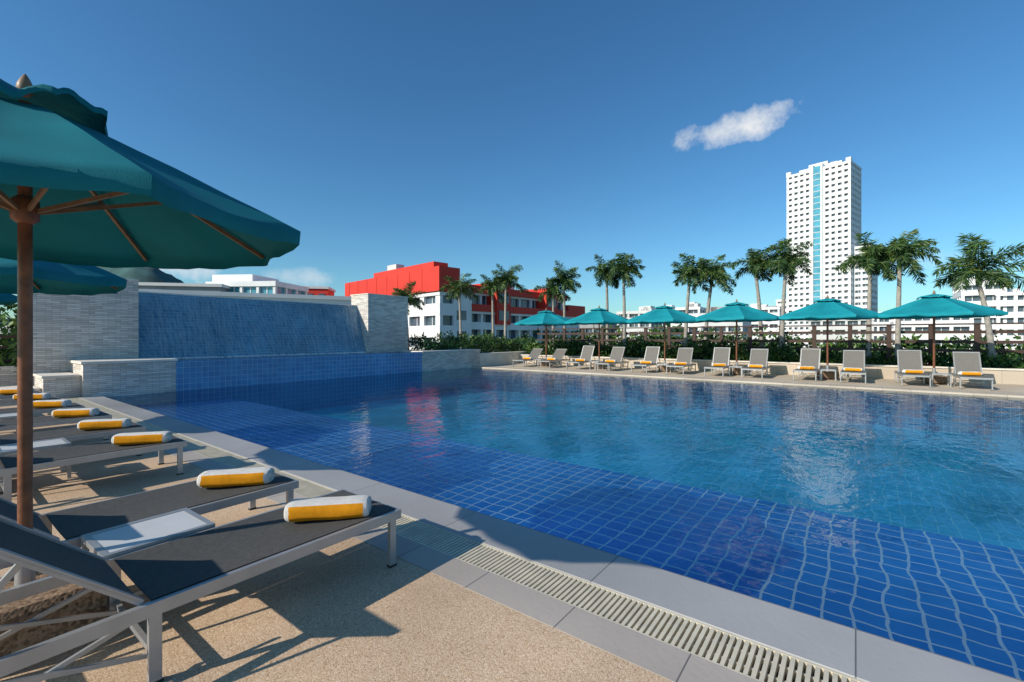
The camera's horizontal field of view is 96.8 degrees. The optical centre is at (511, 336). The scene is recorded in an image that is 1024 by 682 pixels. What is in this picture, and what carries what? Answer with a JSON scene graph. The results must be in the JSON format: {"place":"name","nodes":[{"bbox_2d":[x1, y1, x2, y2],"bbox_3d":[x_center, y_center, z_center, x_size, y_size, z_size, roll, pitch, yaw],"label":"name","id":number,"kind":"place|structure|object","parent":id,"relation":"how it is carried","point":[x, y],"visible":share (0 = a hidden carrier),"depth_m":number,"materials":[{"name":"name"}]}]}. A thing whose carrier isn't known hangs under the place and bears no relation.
{"place":"outdoors","nodes":[
{"label":"outdoors","id":0,"kind":"place"},
{"bbox_2d":[139,289,350,304],"bbox_3d":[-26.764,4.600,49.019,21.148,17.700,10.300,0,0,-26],"label":"coping","id":1,"kind":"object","parent":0,"point":[321,299],"depth_m":44.82,"materials":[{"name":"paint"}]},
{"bbox_2d":[0,266,573,332],"bbox_3d":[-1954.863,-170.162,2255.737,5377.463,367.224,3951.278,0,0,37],"label":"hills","id":2,"kind":"structure","parent":0,"point":[146,274],"depth_m":1578.66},
{"bbox_2d":[178,351,402,359],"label":"basin water","id":3,"kind":"structure","parent":0,"point":[283,355],"depth_m":15.16,"materials":[{"name":"liquid"}]},
{"bbox_2d":[0,405,670,681],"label":"deck","id":4,"kind":"structure","parent":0,"point":[352,609],"depth_m":2.26,"materials":[{"name":"concrete"}]},
{"bbox_2d":[0,412,16,435],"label":"side table","id":5,"kind":"object","parent":4,"relation":"on","point":[8,415],"visible":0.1,"depth_m":6.26,"materials":[{"name":"metal"}]},
{"bbox_2d":[0,304,16,365],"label":"hedge","id":6,"kind":"object","parent":4,"relation":"on","point":[12,326],"visible":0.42,"depth_m":11.94,"materials":[{"name":"green plant"}]},
{"bbox_2d":[0,366,16,386],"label":"stone wall","id":7,"kind":"structure","parent":4,"relation":"on","point":[8,375],"depth_m":11.44,"materials":[{"name":"stone"}]},
{"bbox_2d":[0,293,16,304],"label":"patio umbrella","id":8,"kind":"object","parent":4,"relation":"on","point":[8,299],"visible":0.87,"depth_m":6.58,"materials":[{"name":"fabric"}]},
{"bbox_2d":[0,348,16,371],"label":"spiky plant","id":9,"kind":"object","parent":4,"relation":"on","point":[12,363],"visible":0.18,"depth_m":11.61,"materials":[{"name":"green plant"}]},
{"bbox_2d":[0,336,16,361],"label":"wooden railing","id":10,"kind":"object","parent":4,"relation":"on","point":[8,360],"depth_m":11.76,"materials":[{"name":"brown wood"}]},
{"bbox_2d":[0,391,41,398],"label":"sun lounger","id":11,"kind":"object","parent":4,"relation":"on","point":[8,396],"visible":0.29,"depth_m":8.57,"materials":[{"name":"fabric"}]},
{"bbox_2d":[0,388,34,394],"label":"rolled towel","id":12,"kind":"object","parent":11,"relation":"on","point":[5,391],"visible":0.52,"depth_m":8.72,"materials":[{"name":"fabric"}]},
{"bbox_2d":[0,396,59,414],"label":"sun lounger","id":13,"kind":"object","parent":4,"relation":"on","point":[8,402],"visible":0.45,"depth_m":7.88,"materials":[{"name":"fabric"}]},
{"bbox_2d":[13,393,50,399],"bbox_3d":[-8.464,1.055,8.023,0.484,0.115,0.189,0,0,-11],"label":"rolled towel","id":14,"kind":"object","parent":13,"relation":"on","point":[39,396],"visible":0.68,"depth_m":7.98,"materials":[{"name":"fabric"}]},
{"bbox_2d":[0,437,70,478],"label":"side table","id":15,"kind":"object","parent":4,"relation":"on","point":[8,449],"visible":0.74,"depth_m":4.58,"materials":[{"name":"metal"}]},
{"bbox_2d":[0,403,84,423],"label":"sun lounger","id":16,"kind":"object","parent":4,"relation":"on","point":[36,410],"visible":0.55,"depth_m":6.98,"materials":[{"name":"fabric"}]},
{"bbox_2d":[33,400,71,407],"bbox_3d":[-7.268,1.056,7.170,0.484,0.115,0.188,0,0,-9],"label":"rolled towel","id":17,"kind":"object","parent":16,"relation":"on","point":[49,403],"visible":0.94,"depth_m":7.10,"materials":[{"name":"fabric"}]},
{"bbox_2d":[0,411,111,439],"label":"sun lounger","id":18,"kind":"object","parent":4,"relation":"on","point":[39,421],"visible":0.57,"depth_m":6.08,"materials":[{"name":"fabric"}]},
{"bbox_2d":[51,408,99,416],"bbox_3d":[-6.071,1.055,6.333,0.484,0.114,0.196,0,0,-12],"label":"rolled towel","id":19,"kind":"object","parent":18,"relation":"on","point":[78,412],"visible":1,"depth_m":6.26,"materials":[{"name":"fabric"}]},
{"bbox_2d":[0,258,126,467],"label":"patio umbrella","id":20,"kind":"object","parent":4,"relation":"on","point":[53,278],"visible":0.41,"depth_m":4.53,"materials":[{"name":"fabric"}]},
{"bbox_2d":[0,422,145,455],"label":"sun lounger","id":21,"kind":"object","parent":4,"relation":"on","point":[73,434],"visible":0.62,"depth_m":5.26,"materials":[{"name":"fabric"}]},
{"bbox_2d":[77,418,131,429],"bbox_3d":[-4.926,1.056,5.506,0.484,0.114,0.192,0,0,-16],"label":"rolled towel","id":22,"kind":"object","parent":21,"relation":"on","point":[92,424],"visible":1,"depth_m":5.44,"materials":[{"name":"fabric"}]},
{"bbox_2d":[0,357,177,404],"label":"wall","id":23,"kind":"structure","parent":4,"relation":"on","point":[123,378],"depth_m":11.45,"materials":[{"name":"stone"}]},
{"bbox_2d":[0,436,186,501],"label":"sun lounger","id":24,"kind":"object","parent":4,"relation":"on","point":[59,457],"visible":0.71,"depth_m":4.35,"materials":[{"name":"fabric"}]},
{"bbox_2d":[111,431,172,444],"bbox_3d":[-3.850,1.055,4.742,0.484,0.115,0.188,0,0,-15],"label":"rolled towel","id":25,"kind":"object","parent":24,"relation":"on","point":[141,438],"visible":1,"depth_m":4.68,"materials":[{"name":"fabric"}]},
{"bbox_2d":[81,508,214,616],"bbox_3d":[-2.051,1.270,2.577,0.420,0.360,0.500,0,0,35],"label":"side table","id":26,"kind":"object","parent":4,"relation":"on","point":[111,542],"visible":0.53,"depth_m":2.53,"materials":[{"name":"metal"}]},
{"bbox_2d":[0,466,298,577],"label":"sun lounger","id":27,"kind":"object","parent":4,"relation":"on","point":[71,525],"visible":0.65,"depth_m":3.00,"materials":[{"name":"fabric"}]},
{"bbox_2d":[197,467,274,487],"bbox_3d":[-2.067,1.056,3.421,0.484,0.115,0.188,0,0,-12],"label":"rolled towel","id":28,"kind":"object","parent":27,"relation":"on","point":[236,477],"visible":1,"depth_m":3.35,"materials":[{"name":"fabric"}]},
{"bbox_2d":[0,74,300,657],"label":"patio umbrella","id":29,"kind":"object","parent":4,"relation":"on","point":[78,186],"visible":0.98,"depth_m":2.19,"materials":[{"name":"fabric"}]},
{"bbox_2d":[0,489,400,681],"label":"sun lounger","id":30,"kind":"object","parent":4,"relation":"on","point":[170,574],"visible":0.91,"depth_m":2.08,"materials":[{"name":"fabric"}]},
{"bbox_2d":[284,495,370,521],"bbox_3d":[-1.127,1.055,2.807,0.484,0.114,0.196,0,0,-9],"label":"rolled towel","id":31,"kind":"object","parent":30,"relation":"on","point":[325,508],"visible":1,"depth_m":2.73,"materials":[{"name":"fabric"}]},
{"bbox_2d":[60,399,758,681],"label":"deck border","id":32,"kind":"object","parent":4,"relation":"attached to","point":[661,659],"visible":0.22,"depth_m":2.39,"materials":[{"name":"stone"}]},
{"bbox_2d":[65,398,863,681],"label":"drain grate","id":33,"kind":"object","parent":32,"relation":"on","point":[758,662],"visible":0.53,"depth_m":2.49,"materials":[{"name":"grey"}]},
{"bbox_2d":[0,323,1023,365],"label":"distant trees","id":34,"kind":"object","parent":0,"point":[984,338],"visible":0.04,"depth_m":90.58,"materials":[{"name":"green plant"}]},
{"bbox_2d":[0,0,1023,318],"label":"sky","id":35,"kind":"structure","parent":0,"point":[471,136],"materials":[{"name":"blue"}]},
{"bbox_2d":[107,368,1023,440],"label":"pool edge","id":36,"kind":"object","parent":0,"point":[496,371],"depth_m":13.93,"materials":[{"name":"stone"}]},
{"bbox_2d":[579,324,616,347],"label":"apartment building","id":37,"kind":"structure","parent":0,"point":[594,326],"depth_m":165.22,"materials":[{"name":"paint"}]},
{"bbox_2d":[616,306,663,341],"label":"apartment building","id":38,"kind":"structure","parent":0,"point":[641,311],"depth_m":145.43,"materials":[{"name":"paint"}]},
{"bbox_2d":[662,302,705,343],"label":"apartment building","id":39,"kind":"structure","parent":0,"point":[695,308],"depth_m":157.74,"materials":[{"name":"paint"}]},
{"bbox_2d":[698,307,750,344],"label":"apartment building","id":40,"kind":"structure","parent":0,"point":[728,329],"depth_m":134.52,"materials":[{"name":"paint"}]},
{"bbox_2d":[487,363,1023,393],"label":"deck","id":41,"kind":"structure","parent":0,"point":[997,388],"depth_m":15.41,"materials":[{"name":"stone"}]},
{"bbox_2d":[512,348,544,366],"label":"sun lounger","id":42,"kind":"object","parent":41,"relation":"on","point":[535,353],"visible":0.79,"depth_m":22.87,"materials":[{"name":"fabric"}]},
{"bbox_2d":[515,308,576,365],"bbox_3d":[1.689,0.009,22.471,2.920,2.870,2.920,0,0,33],"label":"patio umbrella","id":43,"kind":"object","parent":41,"relation":"on","point":[546,317],"visible":0.94,"depth_m":21.89,"materials":[{"name":"fabric"}]},
{"bbox_2d":[79,396,1023,681],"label":"pool coping","id":44,"kind":"object","parent":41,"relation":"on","point":[853,652],"visible":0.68,"depth_m":2.65,"materials":[{"name":"stone"}]},
{"bbox_2d":[537,349,568,367],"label":"sun lounger","id":45,"kind":"object","parent":41,"relation":"on","point":[558,354],"visible":0.91,"depth_m":22.14,"materials":[{"name":"fabric"}]},
{"bbox_2d":[133,370,1023,680],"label":"pool basin","id":46,"kind":"object","parent":41,"relation":"in","point":[905,524],"visible":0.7,"depth_m":7.34,"materials":[{"name":"tile"}]},
{"bbox_2d":[566,346,597,369],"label":"sun lounger","id":47,"kind":"object","parent":41,"relation":"on","point":[587,354],"visible":0.88,"depth_m":21.11,"materials":[{"name":"metal"}]},
{"bbox_2d":[564,306,631,368],"bbox_3d":[3.975,0.000,20.736,2.920,2.870,2.920,0,0,27],"label":"patio umbrella","id":48,"kind":"object","parent":41,"relation":"on","point":[598,316],"visible":0.98,"depth_m":20.20,"materials":[{"name":"fabric"}]},
{"bbox_2d":[595,347,628,371],"bbox_3d":[4.386,0.951,19.835,0.652,0.997,1.972,0,0,39],"label":"sun lounger","id":49,"kind":"object","parent":41,"relation":"on","point":[617,354],"visible":0.93,"depth_m":20.12,"materials":[{"name":"metal"}]},
{"bbox_2d":[631,346,659,372],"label":"sun lounger","id":50,"kind":"object","parent":41,"relation":"on","point":[651,353],"visible":0.81,"depth_m":19.14,"materials":[{"name":"fabric"}]},
{"bbox_2d":[626,303,704,371],"bbox_3d":[6.354,0.012,18.909,2.920,2.870,2.920,0,0,30],"label":"patio umbrella","id":51,"kind":"object","parent":41,"relation":"on","point":[664,314],"visible":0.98,"depth_m":18.37,"materials":[{"name":"fabric"}]},
{"bbox_2d":[666,348,695,374],"bbox_3d":[6.780,0.951,18.173,0.652,0.997,1.972,0,0,36],"label":"sun lounger","id":52,"kind":"object","parent":41,"relation":"on","point":[684,355],"visible":0.84,"depth_m":18.50,"materials":[{"name":"fabric"}]},
{"bbox_2d":[704,347,732,376],"bbox_3d":[7.867,0.934,17.273,0.652,1.031,1.972,0,0,35],"label":"sun lounger","id":53,"kind":"object","parent":41,"relation":"on","point":[721,354],"visible":0.77,"depth_m":17.57,"materials":[{"name":"metal"}]},
{"bbox_2d":[729,366,743,376],"bbox_3d":[8.300,1.270,16.790,0.420,0.360,0.500,0,0,37],"label":"side table","id":54,"kind":"object","parent":41,"relation":"on","point":[738,367],"visible":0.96,"depth_m":16.71,"materials":[{"name":"metal"}]},
{"bbox_2d":[695,299,782,374],"bbox_3d":[8.581,-0.010,17.377,2.920,2.870,2.920,0,0,-5],"label":"patio umbrella","id":55,"kind":"object","parent":41,"relation":"on","point":[736,311],"visible":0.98,"depth_m":16.84,"materials":[{"name":"teal fabric"}]},
{"bbox_2d":[472,366,1023,400],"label":"pool coping","id":56,"kind":"object","parent":41,"relation":"on","point":[877,389],"visible":0.78,"depth_m":13.93,"materials":[{"name":"stone"}]},
{"bbox_2d":[741,349,770,378],"bbox_3d":[8.893,0.951,16.527,0.652,0.997,1.972,0,0,37],"label":"sun lounger","id":57,"kind":"object","parent":41,"relation":"on","point":[759,356],"visible":0.88,"depth_m":16.84,"materials":[{"name":"metal"}]},
{"bbox_2d":[748,364,763,367],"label":"rolled towel","id":58,"kind":"object","parent":57,"relation":"on","point":[755,366],"visible":1,"depth_m":16.31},
{"bbox_2d":[519,354,1023,384],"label":"planter wall","id":59,"kind":"structure","parent":41,"relation":"on","point":[1007,375],"depth_m":16.53,"materials":[{"name":"stone"}]},
{"bbox_2d":[793,348,822,381],"bbox_3d":[10.189,0.934,15.631,0.652,1.031,1.972,0,0,40],"label":"sun lounger","id":60,"kind":"object","parent":41,"relation":"on","point":[809,357],"visible":0.83,"depth_m":15.90,"materials":[{"name":"fabric"}]},
{"bbox_2d":[798,366,814,369],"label":"rolled towel","id":61,"kind":"object","parent":60,"relation":"on","point":[807,367],"visible":1,"depth_m":15.37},
{"bbox_2d":[820,369,836,380],"bbox_3d":[10.518,1.270,15.114,0.420,0.360,0.500,0,0,37],"label":"side table","id":62,"kind":"object","parent":41,"relation":"on","point":[821,370],"visible":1,"depth_m":15.04,"materials":[{"name":"metal"}]},
{"bbox_2d":[778,295,880,378],"bbox_3d":[10.813,-0.006,15.587,2.920,2.870,2.920,0,0,30],"label":"patio umbrella","id":63,"kind":"object","parent":41,"relation":"on","point":[827,309],"visible":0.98,"depth_m":15.19,"materials":[{"name":"fabric"}]},
{"bbox_2d":[840,350,865,383],"bbox_3d":[11.133,0.951,14.824,0.652,0.997,1.972,0,0,38],"label":"sun lounger","id":64,"kind":"object","parent":41,"relation":"on","point":[853,358],"visible":0.89,"depth_m":15.14,"materials":[{"name":"fabric"}]},
{"bbox_2d":[844,367,861,370],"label":"rolled towel","id":65,"kind":"object","parent":64,"relation":"on","point":[851,369],"visible":1,"depth_m":14.63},
{"bbox_2d":[894,350,930,387],"bbox_3d":[12.228,0.934,13.924,0.652,1.031,1.972,0,0,35],"label":"sun lounger","id":66,"kind":"object","parent":41,"relation":"on","point":[909,359],"visible":0.91,"depth_m":14.22,"materials":[{"name":"fabric"}]},
{"bbox_2d":[902,369,923,373],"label":"rolled towel","id":67,"kind":"object","parent":66,"relation":"on","point":[912,371],"visible":1,"depth_m":13.73,"materials":[{"name":"fabric"}]},
{"bbox_2d":[873,290,1008,383],"bbox_3d":[13.032,-0.007,14.045,2.920,2.870,2.920,0,0,-10],"label":"patio umbrella","id":68,"kind":"object","parent":41,"relation":"on","point":[933,305],"visible":0.98,"depth_m":13.61,"materials":[{"name":"fabric"}]},
{"bbox_2d":[930,373,951,386],"bbox_3d":[12.689,1.270,13.474,0.420,0.360,0.500,0,0,37],"label":"side table","id":69,"kind":"object","parent":41,"relation":"on","point":[947,374],"visible":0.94,"depth_m":13.39,"materials":[{"name":"metal"}]},
{"bbox_2d":[949,352,993,390],"bbox_3d":[13.237,0.951,13.151,0.652,0.997,1.972,0,0,38],"label":"sun lounger","id":70,"kind":"object","parent":41,"relation":"on","point":[966,361],"visible":0.8,"depth_m":13.46,"materials":[{"name":"fabric"}]},
{"bbox_2d":[958,371,982,375],"bbox_3d":[13.154,1.056,13.063,0.484,0.115,0.188,0,0,24],"label":"rolled towel","id":71,"kind":"object","parent":70,"relation":"on","point":[970,373],"visible":1,"depth_m":13.00,"materials":[{"name":"fabric"}]},
{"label":"planter soil","id":72,"kind":"structure","parent":41,"relation":"on","visible":0},
{"bbox_2d":[533,276,574,343],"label":"palm tree","id":73,"kind":"object","parent":72,"relation":"on","point":[555,291],"visible":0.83,"depth_m":25.87,"materials":[{"name":"green plant"}]},
{"bbox_2d":[548,260,580,354],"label":"palm tree","id":74,"kind":"object","parent":72,"relation":"on","point":[565,280],"visible":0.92,"depth_m":25.50,"materials":[{"name":"green plant"}]},
{"bbox_2d":[585,253,624,356],"bbox_3d":[4.995,-1.488,23.455,2.130,5.478,2.401,0,0,37],"label":"palm tree","id":75,"kind":"object","parent":72,"relation":"on","point":[602,272],"visible":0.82,"depth_m":23.22,"materials":[{"name":"green plant"}]},
{"bbox_2d":[607,253,645,346],"bbox_3d":[5.755,-1.492,22.950,2.068,5.485,2.493,0,0,37],"label":"palm tree","id":76,"kind":"object","parent":72,"relation":"on","point":[631,268],"visible":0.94,"depth_m":22.69,"materials":[{"name":"green plant"}]},
{"bbox_2d":[522,325,800,361],"bbox_3d":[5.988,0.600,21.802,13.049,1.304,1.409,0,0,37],"label":"hedge","id":77,"kind":"object","parent":72,"relation":"on","point":[639,347],"visible":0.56,"depth_m":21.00,"materials":[{"name":"green plant"}]},
{"bbox_2d":[670,253,718,345],"bbox_3d":[8.248,-1.273,20.689,1.972,5.047,2.135,0,0,-16],"label":"palm tree","id":78,"kind":"object","parent":72,"relation":"on","point":[686,273],"visible":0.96,"depth_m":20.57,"materials":[{"name":"green plant"}]},
{"bbox_2d":[691,254,736,359],"bbox_3d":[9.160,-1.284,20.630,2.064,5.070,2.332,0,0,7],"label":"palm tree","id":79,"kind":"object","parent":72,"relation":"on","point":[723,279],"visible":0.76,"depth_m":20.54,"materials":[{"name":"green plant"}]},
{"bbox_2d":[730,247,784,346],"bbox_3d":[10.483,-1.268,19.275,2.171,5.037,2.015,0,0,-8],"label":"palm tree","id":80,"kind":"object","parent":72,"relation":"on","point":[755,262],"visible":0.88,"depth_m":19.39,"materials":[{"name":"green plant"}]},
{"bbox_2d":[537,322,1023,365],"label":"wooden railing","id":81,"kind":"object","parent":72,"relation":"on","point":[889,341],"visible":0.55,"depth_m":17.65,"materials":[{"name":"brown wood"}]},
{"bbox_2d":[760,238,813,346],"bbox_3d":[11.252,-1.410,18.506,1.888,5.321,2.175,0,0,5],"label":"palm tree","id":82,"kind":"object","parent":72,"relation":"on","point":[787,262],"visible":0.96,"depth_m":18.39,"materials":[{"name":"green plant"}]},
{"bbox_2d":[834,232,914,363],"bbox_3d":[13.620,-1.337,17.109,2.425,5.175,2.213,0,0,17],"label":"palm tree","id":83,"kind":"object","parent":72,"relation":"on","point":[864,259],"visible":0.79,"depth_m":17.08,"materials":[{"name":"green plant"}]},
{"bbox_2d":[866,228,941,364],"bbox_3d":[14.181,-1.387,16.438,2.195,5.276,2.170,0,0,19],"label":"palm tree","id":84,"kind":"object","parent":72,"relation":"on","point":[901,250],"visible":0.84,"depth_m":16.28,"materials":[{"name":"green plant"}]},
{"bbox_2d":[789,350,1023,368],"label":"hedge","id":85,"kind":"object","parent":72,"relation":"on","point":[986,359],"visible":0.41,"depth_m":15.31,"materials":[{"name":"green plant"}]},
{"bbox_2d":[795,334,1023,361],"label":"hedge","id":86,"kind":"object","parent":72,"relation":"on","point":[922,346],"visible":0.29,"depth_m":17.12,"materials":[{"name":"green plant"}]},
{"bbox_2d":[931,233,1023,360],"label":"palm tree","id":87,"kind":"object","parent":72,"relation":"on","point":[967,270],"visible":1,"depth_m":15.04,"materials":[{"name":"green plant"}]},
{"bbox_2d":[751,304,780,342],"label":"apartment building","id":88,"kind":"structure","parent":0,"point":[775,310],"depth_m":182.62,"materials":[{"name":"paint"}]},
{"bbox_2d":[776,157,877,346],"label":"highrise tower","id":89,"kind":"structure","parent":0,"point":[824,207],"depth_m":241.82,"materials":[{"name":"white concrete"}]},
{"bbox_2d":[808,319,873,350],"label":"apartment building","id":90,"kind":"structure","parent":0,"point":[839,328],"depth_m":144.98,"materials":[{"name":"paint"}]},
{"bbox_2d":[874,312,889,347],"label":"apartment building","id":91,"kind":"structure","parent":0,"point":[880,328],"depth_m":165.44,"materials":[{"name":"white concrete"}]},
{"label":"terrace","id":92,"kind":"structure","parent":0,"visible":0},
{"bbox_2d":[33,279,138,385],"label":"stone wall","id":93,"kind":"structure","parent":92,"relation":"on","point":[66,328],"depth_m":11.96,"materials":[{"name":"stone"}]},
{"bbox_2d":[176,352,421,389],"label":"waterfall basin wall","id":94,"kind":"structure","parent":92,"relation":"on","point":[202,373],"depth_m":14.80,"materials":[{"name":"tile"}]},
{"bbox_2d":[350,293,408,352],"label":"stone wall","id":95,"kind":"structure","parent":92,"relation":"on","point":[383,319],"depth_m":19.56,"materials":[{"name":"stone"}]},
{"bbox_2d":[139,291,366,358],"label":"waterfall wall","id":96,"kind":"structure","parent":95,"relation":"attached to","point":[178,326],"depth_m":15.45,"materials":[{"name":"tile"}]},
{"bbox_2d":[391,281,425,346],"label":"palm tree","id":97,"kind":"object","parent":92,"relation":"on","point":[409,294],"visible":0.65,"depth_m":24.57,"materials":[{"name":"green plant"}]},
{"bbox_2d":[439,273,479,348],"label":"palm tree","id":98,"kind":"object","parent":92,"relation":"on","point":[459,288],"visible":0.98,"depth_m":30.35,"materials":[{"name":"green plant"}]},
{"bbox_2d":[402,349,529,381],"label":"stone planter wall","id":99,"kind":"structure","parent":92,"relation":"on","point":[444,360],"depth_m":21.23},
{"bbox_2d":[408,329,534,352],"bbox_3d":[-1.703,0.435,25.062,1.762,1.653,10.421,0,0,31],"label":"hedge","id":100,"kind":"object","parent":99,"relation":"on","point":[483,343],"visible":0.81,"depth_m":23.89,"materials":[{"name":"green plant"}]},
{"bbox_2d":[479,274,508,344],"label":"palm tree","id":101,"kind":"object","parent":92,"relation":"on","point":[489,286],"visible":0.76,"depth_m":28.96,"materials":[{"name":"green plant"}]},
{"bbox_2d":[491,264,530,349],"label":"palm tree","id":102,"kind":"object","parent":92,"relation":"on","point":[500,282],"visible":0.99,"depth_m":28.33,"materials":[{"name":"green plant"}]},
{"label":"ground","id":103,"kind":"structure","parent":0,"visible":0},
{"bbox_2d":[139,282,230,291],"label":"grey building","id":104,"kind":"structure","parent":103,"relation":"on","point":[190,286],"depth_m":59.16,"materials":[{"name":"concrete"}]},
{"bbox_2d":[205,274,308,294],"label":"office building","id":105,"kind":"structure","parent":103,"relation":"on","point":[248,283],"depth_m":62.91,"materials":[{"name":"white glass"}]},
{"bbox_2d":[304,286,335,295],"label":"red rooftop house","id":106,"kind":"structure","parent":103,"relation":"on","point":[321,290],"depth_m":77.38,"materials":[{"name":"paint"}]},
{"bbox_2d":[345,261,459,349],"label":"red building","id":107,"kind":"structure","parent":103,"relation":"on","point":[436,315],"depth_m":70.97,"materials":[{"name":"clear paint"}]},
{"bbox_2d":[456,284,584,352],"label":"red building","id":108,"kind":"structure","parent":103,"relation":"on","point":[476,316],"depth_m":82.16,"materials":[{"name":"white paint"}]},
{"bbox_2d":[890,318,973,362],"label":"hotel building","id":109,"kind":"structure","parent":103,"relation":"on","point":[937,327],"depth_m":111.96,"materials":[{"name":"paint"}]},
{"bbox_2d":[952,275,1006,365],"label":"hotel building","id":110,"kind":"structure","parent":103,"relation":"on","point":[971,295],"depth_m":122.78,"materials":[{"name":"paint"}]},
{"bbox_2d":[995,288,1023,355],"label":"hotel building","id":111,"kind":"structure","parent":103,"relation":"on","point":[1013,302],"depth_m":119.01,"materials":[{"name":"paint"}]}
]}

